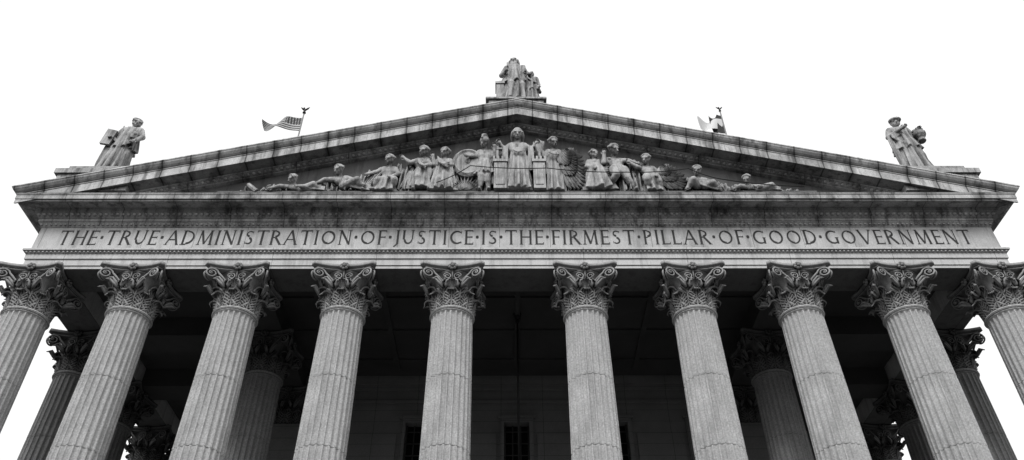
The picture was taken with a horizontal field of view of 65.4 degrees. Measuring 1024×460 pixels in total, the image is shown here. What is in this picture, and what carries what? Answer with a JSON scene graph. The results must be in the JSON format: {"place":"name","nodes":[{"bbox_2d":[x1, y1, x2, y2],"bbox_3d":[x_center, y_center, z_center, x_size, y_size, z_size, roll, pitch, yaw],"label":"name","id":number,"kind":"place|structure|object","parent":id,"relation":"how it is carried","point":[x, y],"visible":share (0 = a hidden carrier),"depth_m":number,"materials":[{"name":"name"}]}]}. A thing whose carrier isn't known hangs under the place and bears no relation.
{"place":"outdoors","nodes":[
{"label":"outdoors","id":0,"kind":"place"},
{"bbox_2d":[0,0,1023,459],"label":"sky","id":1,"kind":"structure","parent":0,"point":[201,76],"materials":[{"name":"white"}]},
{"label":"ground","id":2,"kind":"structure","parent":0,"visible":0},
{"bbox_2d":[0,98,1023,459],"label":"courthouse","id":3,"kind":"structure","parent":2,"relation":"on","point":[362,292],"depth_m":34.17,"materials":[{"name":"stone"}]},
{"bbox_2d":[54,117,145,192],"bbox_3d":[-18.385,-3.154,36.829,3.550,5.258,1.840,0,-41,0],"label":"statue","id":4,"kind":"object","parent":3,"relation":"on","point":[121,148],"visible":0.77,"depth_m":36.59,"materials":[{"name":"stone"}]},
{"bbox_2d":[262,107,309,135],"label":"flag","id":5,"kind":"object","parent":3,"relation":"on","point":[291,123],"visible":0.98,"depth_m":48.90,"materials":[{"name":"fabric"}]},
{"bbox_2d":[398,415,422,459],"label":"window","id":6,"kind":"structure","parent":3,"relation":"in","point":[413,434],"depth_m":39.30,"materials":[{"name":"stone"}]},
{"bbox_2d":[486,57,546,102],"bbox_3d":[0.187,-7.051,40.315,2.950,4.716,1.915,0,-41,0],"label":"statue","id":7,"kind":"object","parent":3,"relation":"on","point":[518,80],"visible":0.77,"depth_m":39.74,"materials":[{"name":"stone"}]},
{"bbox_2d":[498,415,534,459],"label":"window","id":8,"kind":"structure","parent":3,"relation":"in","point":[508,435],"depth_m":39.29,"materials":[{"name":"black glass"}]},
{"bbox_2d":[513,313,521,459],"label":"hanging lantern","id":9,"kind":"object","parent":3,"relation":"hanging from","point":[517,318],"visible":1,"depth_m":34.62,"materials":[{"name":"black metal"}]},
{"bbox_2d":[436,165,803,186],"bbox_3d":[4.758,-2.418,35.177,16.130,1.114,0.194,0,-41,-1],"label":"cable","id":10,"kind":"object","parent":3,"relation":"attached to","point":[619,172],"visible":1,"depth_m":35.22,"materials":[{"name":"black metal"}]},
{"bbox_2d":[618,415,635,459],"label":"window","id":11,"kind":"structure","parent":3,"relation":"in","point":[621,418],"depth_m":39.30,"materials":[{"name":"stone"}]},
{"bbox_2d":[682,414,694,459],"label":"window","id":12,"kind":"structure","parent":3,"relation":"in","point":[685,416],"depth_m":39.12,"materials":[{"name":"glass"}]},
{"bbox_2d":[697,107,726,134],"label":"flag","id":13,"kind":"object","parent":3,"relation":"on","point":[716,124],"visible":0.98,"depth_m":49.01,"materials":[{"name":"fabric"}]},
{"bbox_2d":[885,116,980,191],"bbox_3d":[18.914,-3.191,37.099,3.750,5.273,1.840,0,-41,0],"label":"statue","id":14,"kind":"object","parent":3,"relation":"on","point":[905,143],"visible":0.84,"depth_m":36.80,"materials":[{"name":"stone"}]}
]}

